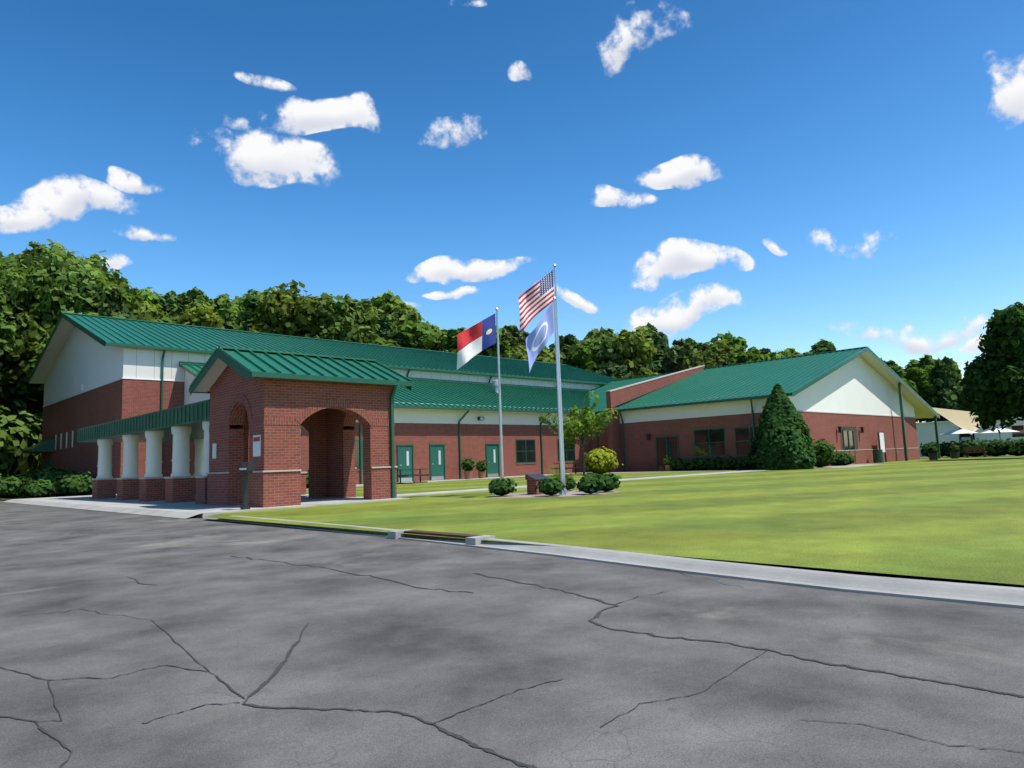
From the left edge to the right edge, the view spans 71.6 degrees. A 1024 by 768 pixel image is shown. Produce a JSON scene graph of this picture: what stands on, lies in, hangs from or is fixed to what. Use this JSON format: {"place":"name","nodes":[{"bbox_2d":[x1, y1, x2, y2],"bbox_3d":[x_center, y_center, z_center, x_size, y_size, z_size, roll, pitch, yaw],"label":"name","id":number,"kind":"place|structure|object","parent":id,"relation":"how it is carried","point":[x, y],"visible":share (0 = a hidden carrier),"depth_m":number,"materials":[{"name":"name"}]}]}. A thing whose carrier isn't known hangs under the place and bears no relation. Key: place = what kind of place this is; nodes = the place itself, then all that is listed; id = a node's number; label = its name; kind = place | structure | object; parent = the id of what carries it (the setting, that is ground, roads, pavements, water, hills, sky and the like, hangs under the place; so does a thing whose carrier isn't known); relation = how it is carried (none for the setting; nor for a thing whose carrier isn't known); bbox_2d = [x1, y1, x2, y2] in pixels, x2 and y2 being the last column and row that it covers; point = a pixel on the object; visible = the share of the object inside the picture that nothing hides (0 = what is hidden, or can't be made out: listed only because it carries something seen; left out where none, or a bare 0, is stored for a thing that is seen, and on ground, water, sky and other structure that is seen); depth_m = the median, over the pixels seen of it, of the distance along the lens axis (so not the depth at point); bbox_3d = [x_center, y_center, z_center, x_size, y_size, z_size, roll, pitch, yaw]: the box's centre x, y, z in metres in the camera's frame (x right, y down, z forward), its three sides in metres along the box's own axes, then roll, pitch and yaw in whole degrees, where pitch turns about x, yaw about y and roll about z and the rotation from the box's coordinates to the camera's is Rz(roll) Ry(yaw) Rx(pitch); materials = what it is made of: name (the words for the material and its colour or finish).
{"place":"outdoors","nodes":[
{"label":"outdoors","id":0,"kind":"place"},
{"bbox_2d":[206,365,397,507],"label":"portico walls","id":1,"kind":"structure","parent":0,"point":[268,417],"depth_m":20.66,"materials":[{"name":"red brick"}]},
{"bbox_2d":[189,346,413,497],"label":"portico roof","id":2,"kind":"structure","parent":1,"relation":"on","point":[245,363],"depth_m":20.85,"materials":[{"name":"green metal"}]},
{"bbox_2d":[22,326,601,493],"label":"gym walls","id":3,"kind":"structure","parent":0,"point":[89,381],"depth_m":42.53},
{"bbox_2d":[28,312,618,409],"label":"green metal roof","id":4,"kind":"structure","parent":3,"relation":"on","point":[121,332],"depth_m":50.76,"materials":[{"name":"green metal"}]},
{"bbox_2d":[0,239,1019,478],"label":"tree","id":5,"kind":"object","parent":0,"point":[45,285],"depth_m":81.30,"materials":[{"name":"green plant"}]},
{"bbox_2d":[0,501,1023,767],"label":"asphalt parking lot","id":6,"kind":"structure","parent":0,"point":[210,595],"depth_m":3.87,"materials":[{"name":"grey asphalt"}]},
{"bbox_2d":[0,556,1023,767],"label":"asphalt cracks","id":7,"kind":"object","parent":6,"relation":"on","point":[276,670],"visible":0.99,"depth_m":3.44,"materials":[{"name":"black asphalt"}]},
{"bbox_2d":[218,515,1023,608],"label":"kerb","id":8,"kind":"structure","parent":6,"relation":"on","point":[999,596],"depth_m":6.28,"materials":[{"name":"concrete"}]},
{"bbox_2d":[0,0,1023,422],"label":"sky","id":9,"kind":"structure","parent":0,"point":[772,174],"materials":[{"name":"blue"}]},
{"bbox_2d":[0,455,1023,587],"bbox_3d":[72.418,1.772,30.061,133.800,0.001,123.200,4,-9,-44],"label":"lawn","id":10,"kind":"structure","parent":0,"point":[959,518],"depth_m":12.07,"materials":[{"name":"green plant"}]},
{"bbox_2d":[3,470,766,518],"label":"sidewalk","id":11,"kind":"structure","parent":10,"relation":"on","point":[183,510],"depth_m":22.52,"materials":[{"name":"grey concrete"}]},
{"bbox_2d":[92,419,306,503],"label":"canopy columns","id":12,"kind":"structure","parent":11,"relation":"on","point":[181,484],"depth_m":26.07,"materials":[{"name":"white paint"}]},
{"bbox_2d":[77,399,303,441],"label":"canopy roof","id":13,"kind":"structure","parent":12,"relation":"on","point":[195,415],"depth_m":26.16,"materials":[{"name":"green metal"}]},
{"bbox_2d":[239,462,254,509],"bbox_3d":[-6.744,2.599,18.026,0.215,1.230,0.500,4,-9,-44],"label":"mailbox","id":14,"kind":"object","parent":11,"relation":"on","point":[245,468],"visible":0.89,"depth_m":18.01,"materials":[{"name":"black metal"}]},
{"bbox_2d":[396,463,608,483],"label":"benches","id":15,"kind":"object","parent":10,"relation":"on","point":[420,474],"visible":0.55,"depth_m":39.80,"materials":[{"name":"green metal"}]},
{"bbox_2d":[0,383,1023,497],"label":"shrub foliage","id":16,"kind":"object","parent":10,"relation":"on","point":[785,442],"visible":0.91,"depth_m":40.98,"materials":[{"name":"green plant"}]},
{"bbox_2d":[538,391,617,475],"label":"lawn tree","id":17,"kind":"object","parent":10,"relation":"on","point":[580,422],"depth_m":43.70,"materials":[{"name":"green plant"}]},
{"bbox_2d":[306,464,879,497],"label":"plant beds","id":18,"kind":"object","parent":10,"relation":"on","point":[569,493],"visible":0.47,"depth_m":21.52,"materials":[{"name":"brown soil"}]},
{"bbox_2d":[495,264,567,494],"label":"flagpoles","id":19,"kind":"object","parent":18,"relation":"on","point":[560,430],"visible":0.85,"depth_m":21.82,"materials":[{"name":"silver metal"}]},
{"bbox_2d":[457,270,553,370],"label":"flags","id":20,"kind":"object","parent":19,"relation":"attached to","point":[533,300],"visible":1,"depth_m":21.99},
{"bbox_2d":[525,473,549,494],"bbox_3d":[0.801,3.011,21.390,0.660,0.620,0.460,4,-9,-44],"label":"memorial","id":21,"kind":"object","parent":18,"relation":"on","point":[533,480],"visible":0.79,"depth_m":21.22,"materials":[{"name":"brick"}]},
{"bbox_2d":[464,452,959,478],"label":"plant pots","id":22,"kind":"object","parent":10,"relation":"on","point":[932,456],"visible":0.84,"depth_m":47.37,"materials":[{"name":"brown ceramic"}]},
{"bbox_2d":[926,444,959,452],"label":"potted shrubs","id":23,"kind":"object","parent":22,"relation":"on","point":[935,449],"visible":1,"depth_m":55.89,"materials":[{"name":"green plant"}]},
{"bbox_2d":[933,408,980,441],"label":"tan canopy","id":24,"kind":"object","parent":10,"relation":"on","point":[961,419],"visible":0.56,"depth_m":65.44,"materials":[{"name":"beige fabric"}]},
{"bbox_2d":[964,446,986,457],"bbox_3d":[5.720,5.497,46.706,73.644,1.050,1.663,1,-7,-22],"label":"bench","id":25,"kind":"object","parent":10,"relation":"on","point":[976,448],"visible":0.92,"depth_m":60.28,"materials":[{"name":"wood"}]},
{"bbox_2d":[940,427,1019,456],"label":"patio umbrellas","id":26,"kind":"object","parent":10,"relation":"on","point":[962,431],"visible":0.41,"depth_m":64.62,"materials":[{"name":"white fabric"}]},
{"bbox_2d":[960,302,1023,432],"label":"tree","id":27,"kind":"object","parent":10,"relation":"on","point":[991,393],"depth_m":50.27,"materials":[{"name":"green plant"}]},
{"bbox_2d":[184,356,919,484],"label":"wing walls","id":28,"kind":"structure","parent":0,"point":[852,407],"depth_m":48.61,"materials":[{"name":"red brick"}]},
{"bbox_2d":[179,346,940,483],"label":"wing roofs","id":29,"kind":"structure","parent":28,"relation":"on","point":[792,376],"depth_m":51.56,"materials":[{"name":"green metal"}]},
{"bbox_2d":[916,417,1023,456],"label":"white annex building","id":30,"kind":"structure","parent":0,"point":[925,432],"depth_m":73.40,"materials":[{"name":"white paint"}]}
]}

